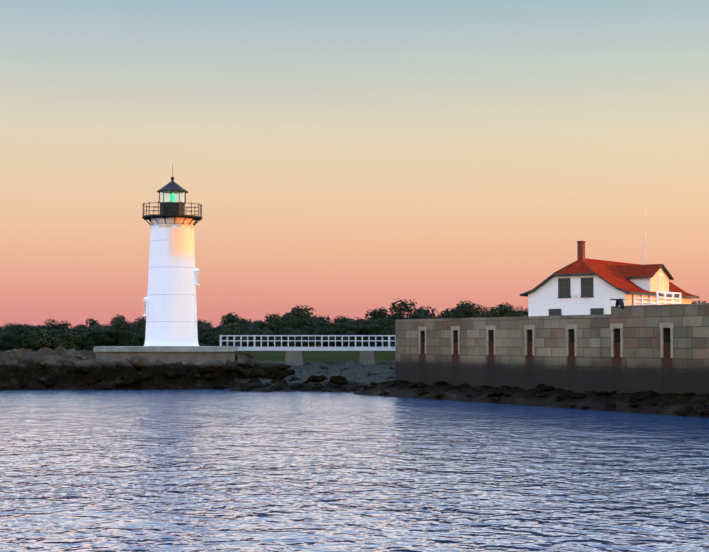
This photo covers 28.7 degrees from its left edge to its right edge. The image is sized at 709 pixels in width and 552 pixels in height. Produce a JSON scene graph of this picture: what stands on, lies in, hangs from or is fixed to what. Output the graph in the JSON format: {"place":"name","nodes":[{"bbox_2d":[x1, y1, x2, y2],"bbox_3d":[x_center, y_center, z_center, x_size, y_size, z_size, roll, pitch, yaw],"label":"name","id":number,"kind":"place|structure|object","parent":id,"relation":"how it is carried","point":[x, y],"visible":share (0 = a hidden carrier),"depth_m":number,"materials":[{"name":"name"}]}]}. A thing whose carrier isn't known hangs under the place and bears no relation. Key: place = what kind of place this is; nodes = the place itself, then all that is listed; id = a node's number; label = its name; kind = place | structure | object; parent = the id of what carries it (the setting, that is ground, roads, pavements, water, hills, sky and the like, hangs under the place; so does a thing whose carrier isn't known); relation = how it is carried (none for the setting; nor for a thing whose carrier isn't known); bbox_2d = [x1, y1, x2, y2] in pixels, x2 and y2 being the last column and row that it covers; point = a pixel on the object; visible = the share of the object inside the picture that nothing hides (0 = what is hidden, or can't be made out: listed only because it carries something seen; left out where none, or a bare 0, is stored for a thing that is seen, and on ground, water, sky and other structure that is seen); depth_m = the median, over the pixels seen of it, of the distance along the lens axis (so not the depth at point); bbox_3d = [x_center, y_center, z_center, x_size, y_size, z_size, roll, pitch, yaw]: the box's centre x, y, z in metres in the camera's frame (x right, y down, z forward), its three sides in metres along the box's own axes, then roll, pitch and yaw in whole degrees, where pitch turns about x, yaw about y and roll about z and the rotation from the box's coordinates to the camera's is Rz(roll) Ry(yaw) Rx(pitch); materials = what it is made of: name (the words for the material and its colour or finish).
{"place":"outdoors","nodes":[
{"label":"outdoors","id":0,"kind":"place"},
{"bbox_2d":[94,346,238,365],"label":"foundation","id":1,"kind":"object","parent":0,"point":[198,355],"depth_m":115.66,"materials":[{"name":"grey concrete"}]},
{"bbox_2d":[142,165,201,345],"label":"lighthouse","id":2,"kind":"object","parent":1,"relation":"on","point":[170,308],"visible":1,"depth_m":119.33,"materials":[{"name":"white paint"}]},
{"bbox_2d":[0,389,708,551],"bbox_3d":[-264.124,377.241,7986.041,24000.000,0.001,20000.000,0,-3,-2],"label":"water","id":3,"kind":"structure","parent":0,"point":[207,470],"depth_m":40.03,"materials":[{"name":"blue liquid"}]},
{"bbox_2d":[0,344,708,417],"bbox_3d":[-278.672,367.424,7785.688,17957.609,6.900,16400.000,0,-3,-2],"label":"ground","id":4,"kind":"structure","parent":0,"point":[352,369],"depth_m":111.21,"materials":[{"name":"stone"}]},
{"bbox_2d":[0,333,6,350],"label":"shrub","id":5,"kind":"object","parent":4,"relation":"on","point":[1,337],"visible":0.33,"depth_m":229.19,"materials":[{"name":"green plant"}]},
{"bbox_2d":[0,323,16,332],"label":"tree","id":6,"kind":"object","parent":4,"relation":"on","point":[6,328],"visible":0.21,"depth_m":287.04,"materials":[{"name":"green plant"}]},
{"bbox_2d":[5,331,23,343],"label":"tree","id":7,"kind":"object","parent":4,"relation":"on","point":[7,333],"visible":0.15,"depth_m":232.74,"materials":[{"name":"green plant"}]},
{"bbox_2d":[2,329,29,350],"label":"shrub","id":8,"kind":"object","parent":4,"relation":"on","point":[15,339],"visible":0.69,"depth_m":229.61,"materials":[{"name":"green plant"}]},
{"bbox_2d":[7,323,33,332],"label":"tree","id":9,"kind":"object","parent":4,"relation":"on","point":[19,327],"visible":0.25,"depth_m":265.14,"materials":[{"name":"green plant"}]},
{"bbox_2d":[21,327,47,350],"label":"shrub","id":10,"kind":"object","parent":4,"relation":"on","point":[28,332],"visible":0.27,"depth_m":227.71,"materials":[{"name":"green plant"}]},
{"bbox_2d":[27,329,58,348],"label":"shrub","id":11,"kind":"object","parent":4,"relation":"on","point":[39,338],"visible":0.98,"depth_m":223.44,"materials":[{"name":"green plant"}]},
{"bbox_2d":[34,325,53,334],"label":"tree","id":12,"kind":"object","parent":4,"relation":"on","point":[36,327],"visible":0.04,"depth_m":268.40,"materials":[{"name":"green plant"}]},
{"bbox_2d":[37,318,70,332],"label":"tree","id":13,"kind":"object","parent":4,"relation":"on","point":[56,326],"visible":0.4,"depth_m":268.09,"materials":[{"name":"green plant"}]},
{"bbox_2d":[51,327,80,350],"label":"shrub","id":14,"kind":"object","parent":4,"relation":"on","point":[66,341],"visible":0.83,"depth_m":224.98,"materials":[{"name":"green plant"}]},
{"bbox_2d":[48,327,91,347],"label":"tree","id":15,"kind":"object","parent":4,"relation":"on","point":[75,332],"visible":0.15,"depth_m":232.84,"materials":[{"name":"green plant"}]},
{"bbox_2d":[76,324,89,331],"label":"tree","id":16,"kind":"object","parent":4,"relation":"on","point":[84,326],"visible":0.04,"depth_m":263.48,"materials":[{"name":"green plant"}]},
{"bbox_2d":[71,326,95,349],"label":"tree","id":17,"kind":"object","parent":4,"relation":"on","point":[82,328],"visible":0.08,"depth_m":248.46,"materials":[{"name":"green plant"}]},
{"bbox_2d":[76,332,94,350],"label":"shrub","id":18,"kind":"object","parent":4,"relation":"on","point":[84,343],"visible":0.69,"depth_m":228.09,"materials":[{"name":"green plant"}]},
{"bbox_2d":[78,318,99,328],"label":"tree","id":19,"kind":"object","parent":4,"relation":"on","point":[93,322],"visible":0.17,"depth_m":284.25,"materials":[{"name":"green plant"}]},
{"bbox_2d":[79,326,105,347],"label":"tree","id":20,"kind":"object","parent":4,"relation":"on","point":[92,332],"visible":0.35,"depth_m":233.15,"materials":[{"name":"green plant"}]},
{"bbox_2d":[90,324,110,345],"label":"tree","id":21,"kind":"object","parent":4,"relation":"on","point":[100,327],"visible":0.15,"depth_m":265.50,"materials":[{"name":"green plant"}]},
{"bbox_2d":[96,328,134,345],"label":"shrub","id":22,"kind":"object","parent":4,"relation":"on","point":[111,336],"visible":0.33,"depth_m":231.42,"materials":[{"name":"green plant"}]},
{"bbox_2d":[96,319,143,343],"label":"tree","id":23,"kind":"object","parent":4,"relation":"on","point":[121,325],"visible":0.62,"depth_m":230.56,"materials":[{"name":"green plant"}]},
{"bbox_2d":[105,314,135,327],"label":"tree","id":24,"kind":"object","parent":4,"relation":"on","point":[117,319],"visible":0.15,"depth_m":265.91,"materials":[{"name":"green plant"}]},
{"bbox_2d":[115,332,132,345],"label":"shrub","id":25,"kind":"object","parent":4,"relation":"on","point":[123,341],"visible":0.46,"depth_m":229.23,"materials":[{"name":"green plant"}]},
{"bbox_2d":[118,323,145,343],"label":"tree","id":26,"kind":"object","parent":4,"relation":"on","point":[138,330],"visible":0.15,"depth_m":246.79,"materials":[{"name":"green plant"}]},
{"bbox_2d":[124,332,144,345],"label":"shrub","id":27,"kind":"object","parent":4,"relation":"on","point":[136,339],"visible":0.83,"depth_m":227.75,"materials":[{"name":"green plant"}]},
{"bbox_2d":[130,320,145,328],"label":"tree","id":28,"kind":"object","parent":4,"relation":"on","point":[139,324],"depth_m":267.07,"materials":[{"name":"green plant"}]},
{"bbox_2d":[134,317,145,324],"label":"tree","id":29,"kind":"object","parent":4,"relation":"on","point":[140,319],"visible":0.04,"depth_m":287.06,"materials":[{"name":"green plant"}]},
{"bbox_2d":[197,319,212,326],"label":"tree","id":30,"kind":"object","parent":4,"relation":"on","point":[200,321],"visible":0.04,"depth_m":282.42,"materials":[{"name":"green plant"}]},
{"bbox_2d":[197,324,219,334],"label":"tree","id":31,"kind":"object","parent":4,"relation":"on","point":[207,325],"visible":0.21,"depth_m":248.68,"materials":[{"name":"green plant"}]},
{"bbox_2d":[199,334,219,345],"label":"shrub","id":32,"kind":"object","parent":4,"relation":"on","point":[208,341],"visible":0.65,"depth_m":230.64,"materials":[{"name":"green plant"}]},
{"bbox_2d":[198,327,227,343],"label":"tree","id":33,"kind":"object","parent":4,"relation":"on","point":[207,332],"visible":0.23,"depth_m":235.68,"materials":[{"name":"green plant"}]},
{"bbox_2d":[212,331,225,345],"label":"shrub","id":34,"kind":"object","parent":4,"relation":"on","point":[217,336],"visible":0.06,"depth_m":231.51,"materials":[{"name":"green plant"}]},
{"bbox_2d":[219,312,243,326],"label":"tree","id":35,"kind":"object","parent":4,"relation":"on","point":[229,318],"visible":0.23,"depth_m":283.31,"materials":[{"name":"green plant"}]},
{"bbox_2d":[213,325,253,346],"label":"shrub","id":36,"kind":"object","parent":4,"relation":"on","point":[230,332],"visible":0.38,"depth_m":228.83,"materials":[{"name":"green plant"}]},
{"bbox_2d":[220,322,246,332],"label":"tree","id":37,"kind":"object","parent":4,"relation":"on","point":[235,324],"visible":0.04,"depth_m":253.11,"materials":[{"name":"green plant"}]},
{"bbox_2d":[223,327,244,336],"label":"tree","id":38,"kind":"object","parent":4,"relation":"on","point":[236,330],"visible":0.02,"depth_m":234.63,"materials":[{"name":"green plant"}]},
{"bbox_2d":[232,323,252,332],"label":"tree","id":39,"kind":"object","parent":4,"relation":"on","point":[243,326],"visible":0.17,"depth_m":247.20,"materials":[{"name":"green plant"}]},
{"bbox_2d":[232,317,261,328],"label":"tree","id":40,"kind":"object","parent":4,"relation":"on","point":[242,320],"visible":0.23,"depth_m":267.26,"materials":[{"name":"green plant"}]},
{"bbox_2d":[241,327,261,346],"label":"shrub","id":41,"kind":"object","parent":4,"relation":"on","point":[250,332],"visible":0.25,"depth_m":230.60,"materials":[{"name":"green plant"}]},
{"bbox_2d":[243,327,276,342],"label":"tree","id":42,"kind":"object","parent":4,"relation":"on","point":[262,331],"visible":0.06,"depth_m":232.76,"materials":[{"name":"green plant"}]},
{"bbox_2d":[249,332,275,346],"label":"shrub","id":43,"kind":"object","parent":4,"relation":"on","point":[264,343],"visible":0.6,"depth_m":226.02,"materials":[{"name":"green plant"}]},
{"bbox_2d":[253,312,283,346],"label":"tree","id":44,"kind":"object","parent":4,"relation":"on","point":[260,324],"visible":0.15,"depth_m":265.77,"materials":[{"name":"green plant"}]},
{"bbox_2d":[264,319,291,346],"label":"tree","id":45,"kind":"object","parent":4,"relation":"on","point":[275,326],"visible":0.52,"depth_m":248.87,"materials":[{"name":"green plant"}]},
{"bbox_2d":[275,327,305,341],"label":"tree","id":46,"kind":"object","parent":4,"relation":"on","point":[287,331],"visible":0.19,"depth_m":234.24,"materials":[{"name":"green plant"}]},
{"bbox_2d":[275,333,306,346],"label":"shrub","id":47,"kind":"object","parent":4,"relation":"on","point":[294,343],"visible":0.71,"depth_m":225.28,"materials":[{"name":"green plant"}]},
{"bbox_2d":[278,314,308,345],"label":"tree","id":48,"kind":"object","parent":4,"relation":"on","point":[287,319],"visible":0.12,"depth_m":266.00,"materials":[{"name":"green plant"}]},
{"bbox_2d":[285,351,302,365],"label":"bridge pier","id":49,"kind":"structure","parent":4,"relation":"on","point":[293,358],"depth_m":121.20,"materials":[{"name":"concrete"}]},
{"bbox_2d":[220,335,394,350],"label":"foot bridge","id":50,"kind":"structure","parent":49,"relation":"on","point":[315,348],"depth_m":121.53,"materials":[{"name":"grey paint"}]},
{"bbox_2d":[293,329,307,346],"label":"shrub","id":51,"kind":"object","parent":4,"relation":"on","point":[297,333],"visible":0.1,"depth_m":228.78,"materials":[{"name":"green plant"}]},
{"bbox_2d":[282,305,320,327],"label":"tree","id":52,"kind":"object","parent":4,"relation":"on","point":[302,313],"visible":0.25,"depth_m":282.84,"materials":[{"name":"green plant"}]},
{"bbox_2d":[291,318,319,346],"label":"tree","id":53,"kind":"object","parent":4,"relation":"on","point":[301,322],"visible":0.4,"depth_m":250.01,"materials":[{"name":"green plant"}]},
{"bbox_2d":[301,319,332,331],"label":"tree","id":54,"kind":"object","parent":4,"relation":"on","point":[322,324],"visible":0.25,"depth_m":251.74,"materials":[{"name":"green plant"}]},
{"bbox_2d":[303,331,334,346],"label":"shrub","id":55,"kind":"object","parent":4,"relation":"on","point":[311,343],"visible":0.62,"depth_m":227.31,"materials":[{"name":"green plant"}]},
{"bbox_2d":[310,326,337,346],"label":"tree","id":56,"kind":"object","parent":4,"relation":"on","point":[327,331],"visible":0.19,"depth_m":234.27,"materials":[{"name":"green plant"}]},
{"bbox_2d":[316,315,331,323],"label":"tree","id":57,"kind":"object","parent":4,"relation":"on","point":[328,317],"visible":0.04,"depth_m":282.93,"materials":[{"name":"green plant"}]},
{"bbox_2d":[318,318,334,329],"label":"tree","id":58,"kind":"object","parent":4,"relation":"on","point":[326,321],"visible":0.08,"depth_m":269.08,"materials":[{"name":"green plant"}]},
{"bbox_2d":[327,334,342,346],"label":"shrub","id":59,"kind":"object","parent":4,"relation":"on","point":[330,345],"visible":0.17,"depth_m":231.33,"materials":[{"name":"green plant"}]},
{"bbox_2d":[331,316,350,346],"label":"tree","id":60,"kind":"object","parent":4,"relation":"on","point":[338,320],"visible":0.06,"depth_m":248.89,"materials":[{"name":"green plant"}]},
{"bbox_2d":[329,322,361,346],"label":"tree","id":61,"kind":"object","parent":4,"relation":"on","point":[343,328],"visible":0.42,"depth_m":233.18,"materials":[{"name":"green plant"}]},
{"bbox_2d":[336,331,360,346],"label":"shrub","id":62,"kind":"object","parent":4,"relation":"on","point":[351,343],"visible":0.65,"depth_m":229.25,"materials":[{"name":"green plant"}]},
{"bbox_2d":[0,349,708,414],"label":"shore rocks","id":63,"kind":"object","parent":4,"relation":"on","point":[92,372],"visible":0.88,"depth_m":110.07,"materials":[{"name":"brown stone"}]},
{"bbox_2d":[346,319,365,336],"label":"tree","id":64,"kind":"object","parent":4,"relation":"on","point":[354,322],"visible":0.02,"depth_m":253.86,"materials":[{"name":"green plant"}]},
{"bbox_2d":[346,318,377,346],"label":"tree","id":65,"kind":"object","parent":4,"relation":"on","point":[363,330],"visible":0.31,"depth_m":236.84,"materials":[{"name":"green plant"}]},
{"bbox_2d":[359,351,374,364],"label":"bridge pier","id":66,"kind":"structure","parent":4,"relation":"on","point":[367,358],"depth_m":121.41,"materials":[{"name":"concrete"}]},
{"bbox_2d":[359,334,381,346],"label":"shrub","id":67,"kind":"object","parent":4,"relation":"on","point":[372,343],"visible":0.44,"depth_m":232.19,"materials":[{"name":"green plant"}]},
{"bbox_2d":[364,319,394,346],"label":"tree","id":68,"kind":"object","parent":4,"relation":"on","point":[378,329],"visible":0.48,"depth_m":233.49,"materials":[{"name":"green plant"}]},
{"bbox_2d":[364,307,396,326],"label":"tree","id":69,"kind":"object","parent":4,"relation":"on","point":[374,313],"visible":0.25,"depth_m":287.90,"materials":[{"name":"green plant"}]},
{"bbox_2d":[369,318,392,330],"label":"tree","id":70,"kind":"object","parent":4,"relation":"on","point":[388,328],"visible":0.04,"depth_m":250.69,"materials":[{"name":"green plant"}]},
{"bbox_2d":[384,331,394,346],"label":"shrub","id":71,"kind":"object","parent":4,"relation":"on","point":[392,343],"visible":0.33,"depth_m":227.53,"materials":[{"name":"green plant"}]},
{"bbox_2d":[394,306,415,319],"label":"tree","id":72,"kind":"object","parent":4,"relation":"on","point":[404,313],"visible":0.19,"depth_m":268.10,"materials":[{"name":"green plant"}]},
{"bbox_2d":[388,298,426,328],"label":"tree","id":73,"kind":"object","parent":4,"relation":"on","point":[402,304],"visible":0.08,"depth_m":289.62,"materials":[{"name":"green plant"}]},
{"bbox_2d":[405,313,429,318],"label":"tree","id":74,"kind":"object","parent":4,"relation":"on","point":[416,316],"visible":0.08,"depth_m":234.85,"materials":[{"name":"green plant"}]},
{"bbox_2d":[408,312,426,318],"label":"tree","id":75,"kind":"object","parent":4,"relation":"on","point":[417,313],"visible":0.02,"depth_m":247.55,"materials":[{"name":"green plant"}]},
{"bbox_2d":[406,308,437,318],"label":"tree","id":76,"kind":"object","parent":4,"relation":"on","point":[427,315],"visible":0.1,"depth_m":263.63,"materials":[{"name":"green plant"}]},
{"bbox_2d":[415,306,437,316],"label":"tree","id":77,"kind":"object","parent":4,"relation":"on","point":[432,313],"visible":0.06,"depth_m":291.30,"materials":[{"name":"green plant"}]},
{"bbox_2d":[438,310,451,318],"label":"tree","id":78,"kind":"object","parent":4,"relation":"on","point":[447,315],"visible":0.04,"depth_m":253.67,"materials":[{"name":"green plant"}]},
{"bbox_2d":[448,301,481,317],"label":"tree","id":79,"kind":"object","parent":4,"relation":"on","point":[457,308],"visible":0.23,"depth_m":286.58,"materials":[{"name":"green plant"}]},
{"bbox_2d":[451,302,480,317],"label":"tree","id":80,"kind":"object","parent":4,"relation":"on","point":[466,311],"visible":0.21,"depth_m":248.74,"materials":[{"name":"green plant"}]},
{"bbox_2d":[469,314,484,317],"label":"tree","id":81,"kind":"object","parent":4,"relation":"on","point":[477,315],"depth_m":236.93,"materials":[{"name":"green plant"}]},
{"bbox_2d":[471,303,491,316],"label":"tree","id":82,"kind":"object","parent":4,"relation":"on","point":[487,314],"visible":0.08,"depth_m":267.48,"materials":[{"name":"green plant"}]},
{"bbox_2d":[490,302,521,316],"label":"tree","id":83,"kind":"object","parent":4,"relation":"on","point":[503,310],"visible":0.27,"depth_m":265.52,"materials":[{"name":"green plant"}]},
{"bbox_2d":[504,303,523,313],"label":"tree","id":84,"kind":"object","parent":4,"relation":"on","point":[514,308],"depth_m":288.04,"materials":[{"name":"green plant"}]},
{"bbox_2d":[514,308,527,316],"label":"tree","id":85,"kind":"object","parent":4,"relation":"on","point":[526,312],"visible":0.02,"depth_m":267.32,"materials":[{"name":"green plant"}]},
{"bbox_2d":[395,303,708,394],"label":"fort wall","id":86,"kind":"structure","parent":4,"relation":"on","point":[661,349],"depth_m":84.80,"materials":[{"name":"stone"}]},
{"bbox_2d":[520,230,699,315],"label":"keepers house","id":87,"kind":"structure","parent":4,"relation":"on","point":[581,285],"depth_m":105.73,"materials":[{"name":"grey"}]},
{"bbox_2d":[633,291,680,304],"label":"railing","id":88,"kind":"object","parent":87,"relation":"attached to","point":[657,299],"depth_m":104.20,"materials":[{"name":"white paint"}]},
{"bbox_2d":[0,0,708,327],"label":"sky","id":89,"kind":"structure","parent":0,"point":[350,158],"materials":[{"name":"orange"}]},
{"bbox_2d":[610,299,627,308],"bbox_3d":[11.792,1.248,61.728,0.598,0.493,0.737,-2,-3,38],"label":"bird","id":90,"kind":"object","parent":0,"point":[620,302],"visible":1,"depth_m":61.66}
]}

